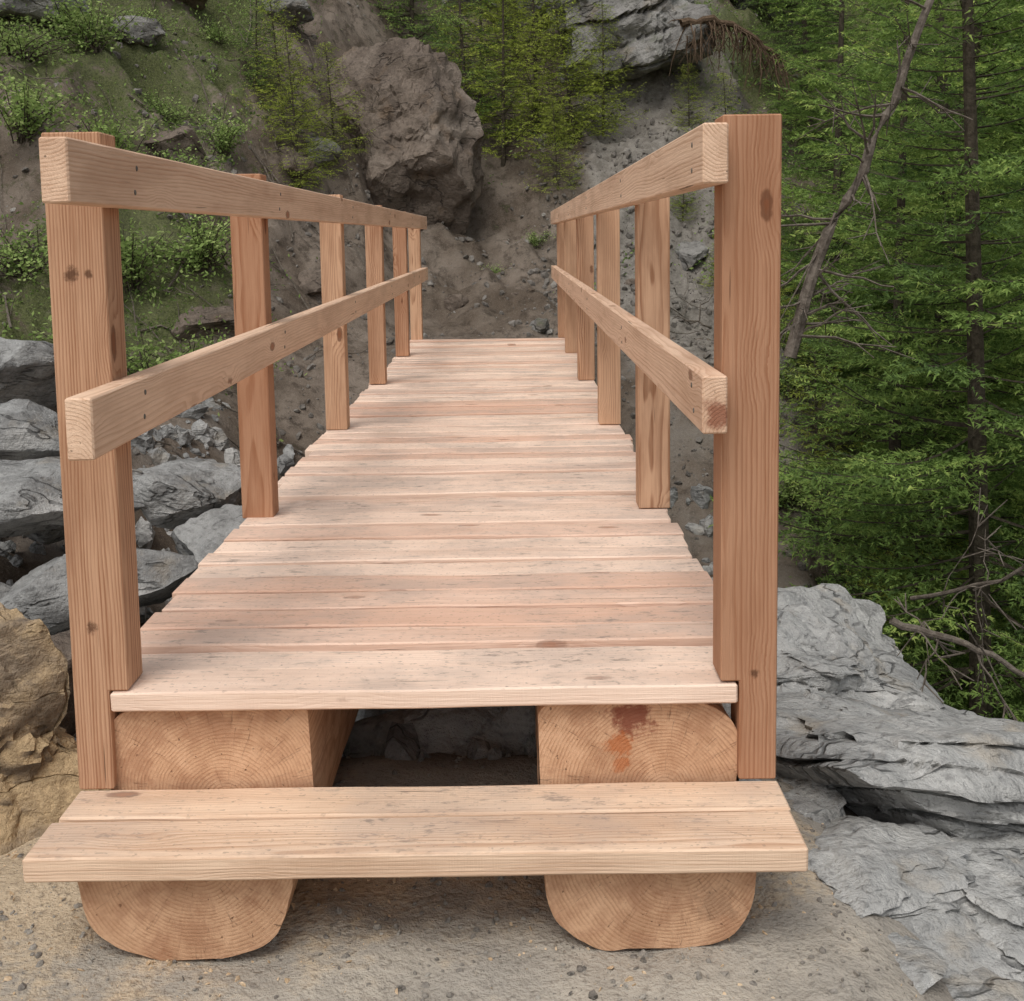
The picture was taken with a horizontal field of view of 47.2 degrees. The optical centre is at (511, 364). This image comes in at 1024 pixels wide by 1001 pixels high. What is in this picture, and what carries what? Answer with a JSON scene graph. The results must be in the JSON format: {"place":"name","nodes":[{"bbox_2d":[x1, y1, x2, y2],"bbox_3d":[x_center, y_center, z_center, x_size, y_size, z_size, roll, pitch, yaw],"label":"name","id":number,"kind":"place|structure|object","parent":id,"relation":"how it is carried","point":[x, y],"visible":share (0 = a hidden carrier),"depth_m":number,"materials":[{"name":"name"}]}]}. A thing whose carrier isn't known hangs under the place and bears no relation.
{"place":"outdoors","nodes":[
{"label":"outdoors","id":0,"kind":"place"},
{"bbox_2d":[0,0,1023,1000],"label":"mountain ground","id":1,"kind":"structure","parent":0,"point":[498,222],"depth_m":8.92,"materials":[{"name":"soil"}]},
{"bbox_2d":[0,337,56,407],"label":"stacked stone","id":2,"kind":"object","parent":1,"relation":"on","point":[27,369],"visible":0.73,"depth_m":6.23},
{"bbox_2d":[0,399,59,460],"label":"stacked stone","id":3,"kind":"object","parent":1,"relation":"on","point":[28,429],"visible":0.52,"depth_m":5.21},
{"bbox_2d":[0,66,82,145],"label":"leafy shrub","id":4,"kind":"object","parent":1,"relation":"on","point":[26,102],"visible":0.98,"depth_m":9.36,"materials":[{"name":"green plant"}]},
{"bbox_2d":[0,0,88,22],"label":"hillside rock","id":5,"kind":"object","parent":1,"relation":"on","point":[35,9],"visible":0.41,"depth_m":10.73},
{"bbox_2d":[25,527,64,544],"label":"stacked stone","id":6,"kind":"object","parent":1,"relation":"on","point":[47,537],"visible":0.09,"depth_m":4.98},
{"bbox_2d":[0,8,93,69],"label":"leafy shrub","id":7,"kind":"object","parent":1,"relation":"on","point":[5,41],"visible":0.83,"depth_m":10.28,"materials":[{"name":"green plant"}]},
{"bbox_2d":[0,602,110,855],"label":"sawdust covered boulder","id":8,"kind":"object","parent":1,"relation":"on","point":[40,790],"visible":0.61,"depth_m":2.54,"materials":[{"name":"stone"}]},
{"bbox_2d":[50,630,75,735],"bbox_3d":[-1.346,0.990,3.225,0.450,0.536,0.566,-1,6,2],"label":"shadowed rock","id":9,"kind":"object","parent":1,"relation":"on","point":[62,641],"visible":0.04,"depth_m":3.12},
{"bbox_2d":[5,0,127,39],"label":"leafy shrub","id":10,"kind":"object","parent":1,"relation":"on","point":[59,10],"visible":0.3,"depth_m":10.86,"materials":[{"name":"green plant"}]},
{"bbox_2d":[0,216,134,295],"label":"leafy shrub","id":11,"kind":"object","parent":1,"relation":"on","point":[11,252],"visible":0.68,"depth_m":8.77,"materials":[{"name":"green plant"}]},
{"bbox_2d":[0,457,144,537],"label":"stacked stone","id":12,"kind":"object","parent":1,"relation":"on","point":[31,501],"visible":0.48,"depth_m":4.47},
{"bbox_2d":[32,306,138,357],"bbox_3d":[-3.135,-0.220,8.511,0.776,0.574,0.915,-4,18,-38],"label":"leafy shrub","id":13,"kind":"object","parent":1,"relation":"on","point":[50,336],"visible":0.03,"depth_m":8.28,"materials":[{"name":"green plant"}]},
{"bbox_2d":[41,0,139,54],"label":"leafy shrub","id":14,"kind":"object","parent":1,"relation":"on","point":[90,33],"visible":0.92,"depth_m":10.54,"materials":[{"name":"green plant"}]},
{"bbox_2d":[62,97,167,152],"bbox_3d":[-3.436,-1.900,9.841,1.008,0.667,0.928,5,9,45],"label":"leafy shrub","id":15,"kind":"object","parent":1,"relation":"on","point":[113,131],"visible":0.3,"depth_m":9.71,"materials":[{"name":"green plant"}]},
{"bbox_2d":[109,15,165,45],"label":"hillside rock","id":16,"kind":"object","parent":1,"relation":"on","point":[148,29],"visible":0.81,"depth_m":11.06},
{"bbox_2d":[103,2,193,36],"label":"leafy shrub","id":17,"kind":"object","parent":1,"relation":"on","point":[155,17],"visible":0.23,"depth_m":11.23,"materials":[{"name":"green plant"}]},
{"bbox_2d":[119,219,179,292],"bbox_3d":[-2.981,-0.833,9.209,0.743,0.607,0.940,-3,7,-19],"label":"leafy shrub","id":18,"kind":"object","parent":1,"relation":"on","point":[132,270],"visible":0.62,"depth_m":9.12,"materials":[{"name":"green plant"}]},
{"bbox_2d":[125,313,205,374],"bbox_3d":[-2.592,-0.014,8.478,1.122,0.704,1.015,-2,6,-8],"label":"leafy shrub","id":19,"kind":"object","parent":1,"relation":"on","point":[132,364],"visible":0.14,"depth_m":8.45,"materials":[{"name":"green plant"}]},
{"bbox_2d":[125,79,207,128],"bbox_3d":[-3.220,-2.343,10.764,1.020,0.448,0.981,10,5,-20],"label":"leafy shrub","id":20,"kind":"object","parent":1,"relation":"on","point":[164,111],"visible":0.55,"depth_m":10.73,"materials":[{"name":"green plant"}]},
{"bbox_2d":[144,126,206,165],"bbox_3d":[-3.035,-1.868,10.423,0.554,0.494,0.509,1,6,13],"label":"hillside rock","id":21,"kind":"object","parent":1,"relation":"on","point":[181,137],"visible":0.42,"depth_m":10.29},
{"bbox_2d":[131,213,231,288],"bbox_3d":[-2.592,-0.979,9.425,0.968,0.715,1.041,5,9,43],"label":"leafy shrub","id":22,"kind":"object","parent":1,"relation":"on","point":[207,256],"visible":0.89,"depth_m":9.40,"materials":[{"name":"green plant"}]},
{"bbox_2d":[140,136,232,173],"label":"leafy shrub","id":23,"kind":"object","parent":1,"relation":"on","point":[188,161],"visible":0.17,"depth_m":10.08,"materials":[{"name":"green plant"}]},
{"bbox_2d":[176,0,207,9],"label":"hillside rock","id":24,"kind":"object","parent":1,"relation":"on","point":[195,3],"visible":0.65,"depth_m":11.94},
{"bbox_2d":[170,306,234,340],"bbox_3d":[-2.429,-0.306,9.213,0.556,0.303,0.409,-15,20,-35],"label":"hillside rock","id":25,"kind":"object","parent":1,"relation":"on","point":[208,319],"visible":0.74,"depth_m":9.11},
{"bbox_2d":[171,504,244,563],"bbox_3d":[-1.118,0.765,4.611,0.423,0.414,0.489,9,5,-29],"label":"stacked stone","id":26,"kind":"object","parent":1,"relation":"on","point":[201,536],"visible":0.35,"depth_m":4.55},
{"bbox_2d":[132,458,241,529],"bbox_3d":[-1.318,0.545,4.833,0.442,0.265,0.500,10,8,16],"label":"stacked stone","id":27,"kind":"object","parent":26,"relation":"on","point":[174,494],"visible":0.81,"depth_m":4.68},
{"bbox_2d":[127,323,306,375],"bbox_3d":[-2.253,-0.018,8.897,1.417,0.647,1.473,2,-10,-14],"label":"leafy shrub","id":28,"kind":"object","parent":1,"relation":"on","point":[211,342],"visible":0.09,"depth_m":8.75,"materials":[{"name":"green plant"}]},
{"bbox_2d":[179,13,258,45],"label":"leafy shrub","id":29,"kind":"object","parent":1,"relation":"on","point":[217,35],"visible":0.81,"depth_m":11.72,"materials":[{"name":"green plant"}]},
{"bbox_2d":[193,113,249,157],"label":"leafy shrub","id":30,"kind":"object","parent":1,"relation":"on","point":[222,131],"visible":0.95,"depth_m":10.56,"materials":[{"name":"green plant"}]},
{"bbox_2d":[228,0,298,92],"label":"young spruce tree","id":31,"kind":"object","parent":1,"relation":"on","point":[256,23],"visible":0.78,"depth_m":11.65,"materials":[{"name":"green plant"}]},
{"bbox_2d":[230,0,334,127],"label":"young larch tree","id":32,"kind":"object","parent":1,"relation":"on","point":[276,55],"visible":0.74,"depth_m":11.47,"materials":[{"name":"green plant"}]},
{"bbox_2d":[259,0,313,27],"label":"hillside rock","id":33,"kind":"object","parent":1,"relation":"on","point":[294,8],"visible":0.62,"depth_m":12.61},
{"bbox_2d":[277,146,313,184],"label":"hillside rock","id":34,"kind":"object","parent":1,"relation":"on","point":[292,166],"visible":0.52,"depth_m":11.12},
{"bbox_2d":[252,29,354,190],"bbox_3d":[-2.079,-2.408,11.175,1.118,1.578,1.050,-4,4,-17],"label":"young larch tree","id":35,"kind":"object","parent":1,"relation":"on","point":[295,132],"visible":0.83,"depth_m":11.16,"materials":[{"name":"green plant"}]},
{"bbox_2d":[298,269,321,295],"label":"hillside rock","id":36,"kind":"object","parent":1,"relation":"on","point":[309,280],"visible":0.52,"depth_m":10.25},
{"bbox_2d":[306,135,342,165],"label":"hillside rock","id":37,"kind":"object","parent":1,"relation":"on","point":[330,156],"visible":0.52,"depth_m":11.66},
{"bbox_2d":[300,41,375,158],"bbox_3d":[-1.820,-2.650,11.802,0.792,1.169,1.005,-8,14,-22],"label":"young larch tree","id":38,"kind":"object","parent":1,"relation":"on","point":[327,124],"visible":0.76,"depth_m":11.78,"materials":[{"name":"green plant"}]},
{"bbox_2d":[0,397,712,761],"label":"gully stones","id":39,"kind":"object","parent":1,"relation":"on","point":[402,741],"visible":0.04,"depth_m":7.17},
{"bbox_2d":[342,709,396,755],"bbox_3d":[-0.472,1.349,4.342,0.602,0.553,0.927,11,7,38],"label":"streambed rock","id":40,"kind":"object","parent":1,"relation":"on","point":[363,713],"visible":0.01,"depth_m":4.12,"materials":[{"name":"grey stone"}]},
{"bbox_2d":[327,37,483,234],"bbox_3d":[-1.129,-2.142,12.560,1.389,2.623,1.684,-6,8,-38],"label":"boulder","id":41,"kind":"object","parent":1,"relation":"on","point":[415,102],"visible":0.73,"depth_m":12.09,"materials":[{"name":"stone"}]},
{"bbox_2d":[22,114,807,960],"bbox_3d":[-0.179,-0.103,5.939,1.364,1.513,8.070,-1,6,0],"label":"wooden footbridge","id":42,"kind":"object","parent":1,"relation":"on","point":[456,524],"visible":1,"depth_m":2.28,"materials":[{"name":"brown wood"}]},
{"bbox_2d":[363,0,482,44],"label":"young spruce tree","id":43,"kind":"object","parent":1,"relation":"on","point":[411,28],"visible":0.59,"depth_m":14.66,"materials":[{"name":"green plant"}]},
{"bbox_2d":[0,0,866,585],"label":"fallen twigs","id":44,"kind":"object","parent":1,"relation":"on","point":[8,322],"visible":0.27,"depth_m":10.50,"materials":[{"name":"brown wood"}]},
{"bbox_2d":[343,706,527,757],"bbox_3d":[-0.215,1.109,3.112,0.537,0.436,0.391,4,11,-12],"label":"streambed rock","id":45,"kind":"object","parent":1,"relation":"on","point":[448,730],"visible":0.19,"depth_m":3.08,"materials":[{"name":"grey stone"}]},
{"bbox_2d":[443,293,468,310],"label":"hillside rock","id":46,"kind":"object","parent":1,"relation":"on","point":[453,302],"visible":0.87,"depth_m":11.21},
{"bbox_2d":[0,0,915,604],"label":"hillside gravel","id":47,"kind":"structure","parent":1,"relation":"on","point":[390,340],"depth_m":11.16,"materials":[{"name":"stone"}]},
{"bbox_2d":[3,823,916,1000],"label":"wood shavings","id":48,"kind":"object","parent":1,"relation":"on","point":[237,978],"visible":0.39,"depth_m":2.09},
{"bbox_2d":[403,0,527,134],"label":"young spruce tree","id":49,"kind":"object","parent":1,"relation":"on","point":[459,18],"visible":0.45,"depth_m":13.56,"materials":[{"name":"green plant"}]},
{"bbox_2d":[0,752,952,1000],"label":"ground gravel","id":50,"kind":"structure","parent":1,"relation":"on","point":[592,994],"depth_m":2.11,"materials":[{"name":"gravel"}]},
{"bbox_2d":[428,0,532,109],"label":"young larch tree","id":51,"kind":"object","parent":1,"relation":"on","point":[468,68],"visible":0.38,"depth_m":14.33,"materials":[{"name":"green plant"}]},
{"bbox_2d":[438,0,550,29],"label":"tree","id":52,"kind":"object","parent":1,"relation":"on","point":[496,4],"visible":0.11,"depth_m":15.90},
{"bbox_2d":[439,0,575,68],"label":"young larch tree","id":53,"kind":"object","parent":1,"relation":"on","point":[519,36],"visible":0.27,"depth_m":14.84,"materials":[{"name":"green plant"}]},
{"bbox_2d":[0,0,1020,703],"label":"undergrowth","id":54,"kind":"object","parent":1,"relation":"on","point":[222,160],"visible":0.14,"depth_m":10.53,"materials":[{"name":"green plant"}]},
{"bbox_2d":[491,706,535,753],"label":"streambed rock","id":55,"kind":"object","parent":1,"relation":"on","point":[509,723],"visible":0.06,"depth_m":3.07,"materials":[{"name":"grey stone"}]},
{"bbox_2d":[450,0,579,166],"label":"young larch tree","id":56,"kind":"object","parent":1,"relation":"on","point":[503,135],"visible":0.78,"depth_m":13.15,"materials":[{"name":"green plant"}]},
{"bbox_2d":[515,225,554,248],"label":"leafy shrub","id":57,"kind":"object","parent":1,"relation":"on","point":[534,242],"visible":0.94,"depth_m":12.51,"materials":[{"name":"green plant"}]},
{"bbox_2d":[529,318,549,332],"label":"hillside rock","id":58,"kind":"object","parent":1,"relation":"on","point":[539,325],"visible":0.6,"depth_m":10.84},
{"bbox_2d":[467,0,613,137],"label":"young larch tree","id":59,"kind":"object","parent":1,"relation":"on","point":[535,89],"visible":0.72,"depth_m":13.55,"materials":[{"name":"green plant"}]},
{"bbox_2d":[522,103,585,193],"bbox_3d":[0.475,-2.367,12.886,0.847,0.985,0.668,-11,13,-39],"label":"young larch tree","id":60,"kind":"object","parent":1,"relation":"on","point":[556,163],"visible":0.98,"depth_m":12.88,"materials":[{"name":"green plant"}]},
{"bbox_2d":[517,0,621,144],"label":"young larch tree","id":61,"kind":"object","parent":1,"relation":"on","point":[567,86],"visible":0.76,"depth_m":13.59,"materials":[{"name":"green plant"}]},
{"bbox_2d":[557,1,649,135],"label":"young larch tree","id":62,"kind":"object","parent":1,"relation":"on","point":[603,42],"visible":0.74,"depth_m":13.97,"materials":[{"name":"green plant"}]},
{"bbox_2d":[546,0,715,86],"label":"cliff rock","id":63,"kind":"object","parent":1,"relation":"on","point":[646,32],"visible":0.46,"depth_m":14.21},
{"bbox_2d":[670,191,701,221],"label":"young larch tree","id":64,"kind":"object","parent":1,"relation":"on","point":[683,210],"visible":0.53,"depth_m":12.76,"materials":[{"name":"green plant"}]},
{"bbox_2d":[665,64,712,131],"bbox_3d":[2.122,-3.205,14.110,0.568,0.839,0.721,3,11,28],"label":"young larch tree","id":65,"kind":"object","parent":1,"relation":"on","point":[689,109],"visible":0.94,"depth_m":14.11,"materials":[{"name":"green plant"}]},
{"bbox_2d":[674,241,708,270],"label":"hillside rock","id":66,"kind":"object","parent":1,"relation":"on","point":[690,254],"visible":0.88,"depth_m":12.41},
{"bbox_2d":[533,80,913,578],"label":"scree gravel","id":67,"kind":"structure","parent":1,"relation":"on","point":[687,342],"depth_m":12.28,"materials":[{"name":"stone"}]},
{"bbox_2d":[705,72,748,121],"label":"young larch tree","id":68,"kind":"object","parent":1,"relation":"on","point":[726,102],"visible":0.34,"depth_m":13.25,"materials":[{"name":"green plant"}]},
{"bbox_2d":[667,13,798,106],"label":"exposed roots","id":69,"kind":"object","parent":1,"relation":"on","point":[718,26],"visible":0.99,"depth_m":14.09,"materials":[{"name":"plant"}]},
{"bbox_2d":[729,0,823,27],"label":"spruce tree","id":70,"kind":"object","parent":1,"relation":"on","point":[746,5],"visible":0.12,"depth_m":16.83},
{"bbox_2d":[780,239,807,346],"bbox_3d":[2.234,-0.593,9.918,0.661,0.933,0.620,6,8,24],"label":"young larch tree","id":71,"kind":"object","parent":1,"relation":"on","point":[788,289],"visible":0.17,"depth_m":9.86,"materials":[{"name":"green plant"}]},
{"bbox_2d":[781,162,813,289],"bbox_3d":[2.743,-1.535,12.416,0.904,1.528,0.992,-6,7,-38],"label":"young spruce tree","id":72,"kind":"object","parent":1,"relation":"on","point":[788,227],"visible":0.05,"depth_m":12.32,"materials":[{"name":"green plant"}]},
{"bbox_2d":[778,461,827,516],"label":"leafy shrub","id":73,"kind":"object","parent":1,"relation":"on","point":[785,494],"visible":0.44,"depth_m":8.47,"materials":[{"name":"green plant"}]},
{"bbox_2d":[779,339,841,401],"bbox_3d":[2.217,0.053,9.296,0.814,0.507,0.735,-1,6,0],"label":"leafy shrub","id":74,"kind":"object","parent":1,"relation":"on","point":[783,381],"visible":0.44,"depth_m":9.25,"materials":[{"name":"green plant"}]},
{"bbox_2d":[731,0,893,168],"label":"spruce tree","id":75,"kind":"object","parent":1,"relation":"on","point":[805,49],"visible":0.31,"depth_m":14.78,"materials":[{"name":"green plant"}]},
{"bbox_2d":[779,313,873,474],"bbox_3d":[2.330,0.225,8.974,1.091,1.270,0.860,4,9,43],"label":"young larch tree","id":76,"kind":"object","parent":1,"relation":"on","point":[816,450],"visible":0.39,"depth_m":8.96,"materials":[{"name":"green plant"}]},
{"bbox_2d":[695,0,965,401],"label":"spruce tree","id":77,"kind":"object","parent":1,"relation":"on","point":[840,20],"visible":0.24,"depth_m":10.56,"materials":[{"name":"green plant"}]},
{"bbox_2d":[809,393,860,448],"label":"leafy shrub","id":78,"kind":"object","parent":1,"relation":"on","point":[832,444],"visible":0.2,"depth_m":9.31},
{"bbox_2d":[707,0,1023,721],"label":"spruce tree","id":79,"kind":"object","parent":1,"relation":"on","point":[978,459],"visible":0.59,"depth_m":6.13,"materials":[{"name":"green plant"}]},
{"bbox_2d":[707,0,1023,688],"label":"spruce tree","id":80,"kind":"object","parent":1,"relation":"on","point":[896,443],"visible":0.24,"depth_m":7.68,"materials":[{"name":"green plant"}]},
{"bbox_2d":[780,0,981,359],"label":"leaning dead tree","id":81,"kind":"object","parent":1,"relation":"on","point":[797,329],"visible":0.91,"depth_m":5.32,"materials":[{"name":"brown wood"}]},
{"bbox_2d":[775,0,1023,562],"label":"spruce tree","id":82,"kind":"object","parent":1,"relation":"on","point":[959,190],"visible":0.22,"depth_m":8.90,"materials":[{"name":"green plant"}]},
{"bbox_2d":[780,0,1023,547],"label":"spruce tree","id":83,"kind":"object","parent":1,"relation":"on","point":[896,122],"visible":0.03,"depth_m":11.02,"materials":[{"name":"green plant"}]},
{"bbox_2d":[784,0,1019,324],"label":"spruce tree","id":84,"kind":"object","parent":1,"relation":"on","point":[856,140],"visible":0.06,"depth_m":13.09,"materials":[{"name":"green plant"}]},
{"bbox_2d":[841,450,1005,715],"bbox_3d":[2.496,1.529,7.432,1.308,1.968,1.393,0,5,-34],"label":"young larch tree","id":85,"kind":"object","parent":1,"relation":"on","point":[916,547],"visible":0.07,"depth_m":7.43,"materials":[{"name":"green plant"}]},
{"bbox_2d":[833,0,1023,721],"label":"spruce tree","id":86,"kind":"object","parent":1,"relation":"on","point":[989,397],"visible":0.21,"depth_m":7.34,"materials":[{"name":"green plant"}]},
{"bbox_2d":[871,0,1022,221],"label":"spruce tree","id":87,"kind":"object","parent":1,"relation":"on","point":[950,44],"visible":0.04,"depth_m":15.26,"materials":[{"name":"green plant"}]},
{"bbox_2d":[871,818,1023,877],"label":"slate slab","id":88,"kind":"structure","parent":1,"relation":"on","point":[1005,850],"depth_m":2.66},
{"bbox_2d":[739,774,845,825],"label":"slate slab","id":89,"kind":"structure","parent":88,"relation":"on","point":[820,803],"depth_m":2.69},
{"bbox_2d":[897,824,1023,982],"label":"slate slab","id":90,"kind":"structure","parent":88,"relation":"on","point":[945,930],"depth_m":2.26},
{"bbox_2d":[808,815,979,920],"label":"slate slab","id":91,"kind":"structure","parent":90,"relation":"on","point":[863,866],"depth_m":2.38,"materials":[{"name":"stone"}]},
{"bbox_2d":[887,932,948,994],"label":"slate slab","id":92,"kind":"structure","parent":90,"relation":"on","point":[923,968],"depth_m":2.10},
{"bbox_2d":[905,0,1023,658],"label":"spruce tree","id":93,"kind":"object","parent":1,"relation":"on","point":[1001,144],"visible":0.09,"depth_m":9.00,"materials":[{"name":"green plant"}]},
{"bbox_2d":[908,0,1023,495],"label":"spruce tree","id":94,"kind":"object","parent":1,"relation":"on","point":[1003,180],"visible":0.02,"depth_m":13.21,"materials":[{"name":"green plant"}]},
{"bbox_2d":[943,966,1023,1000],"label":"slate slab","id":95,"kind":"structure","parent":1,"relation":"on","point":[982,983],"depth_m":2.12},
{"bbox_2d":[962,879,1023,976],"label":"slate slab","id":96,"kind":"structure","parent":95,"relation":"on","point":[1000,923],"depth_m":2.28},
{"bbox_2d":[984,624,1023,715],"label":"spruce tree","id":97,"kind":"object","parent":1,"relation":"on","point":[1018,643],"visible":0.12,"depth_m":5.73,"materials":[{"name":"green plant"}]},
{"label":"stacked stone","id":98,"kind":"object","parent":1,"relation":"on","visible":0},
{"bbox_2d":[0,547,197,634],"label":"stacked stone","id":99,"kind":"object","parent":98,"relation":"on","point":[40,592],"visible":0.46,"depth_m":4.31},
{"bbox_3d":[1.752,1.482,3.763,1.554,0.369,1.027,19,-4,-29],"label":"slate slab","id":100,"kind":"object","parent":1,"relation":"on","visible":0},
{"bbox_2d":[777,604,961,714],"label":"slate slab","id":101,"kind":"structure","parent":100,"relation":"on","point":[820,653],"depth_m":3.79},
{"bbox_2d":[722,689,1023,838],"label":"slate slab","id":102,"kind":"structure","parent":100,"relation":"on","point":[951,774],"depth_m":2.74,"materials":[{"name":"stone"}]},
{"bbox_2d":[889,593,1023,720],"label":"dead branch","id":103,"kind":"object","parent":102,"relation":"on","point":[924,632],"visible":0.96,"depth_m":3.83,"materials":[{"name":"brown wood"}]},
{"bbox_2d":[959,710,976,714],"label":"slate slab","id":104,"kind":"structure","parent":100,"relation":"on","point":[964,712],"depth_m":4.64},
{"bbox_2d":[811,583,902,658],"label":"slate slab","id":105,"kind":"structure","parent":104,"relation":"on","point":[870,615],"depth_m":4.99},
{"bbox_2d":[777,586,865,632],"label":"slate slab","id":106,"kind":"structure","parent":105,"relation":"on","point":[839,611],"depth_m":4.59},
{"bbox_2d":[897,487,1023,703],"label":"dead branch","id":107,"kind":"object","parent":105,"relation":"on","point":[969,586],"visible":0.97,"depth_m":4.88,"materials":[{"name":"brown wood"}]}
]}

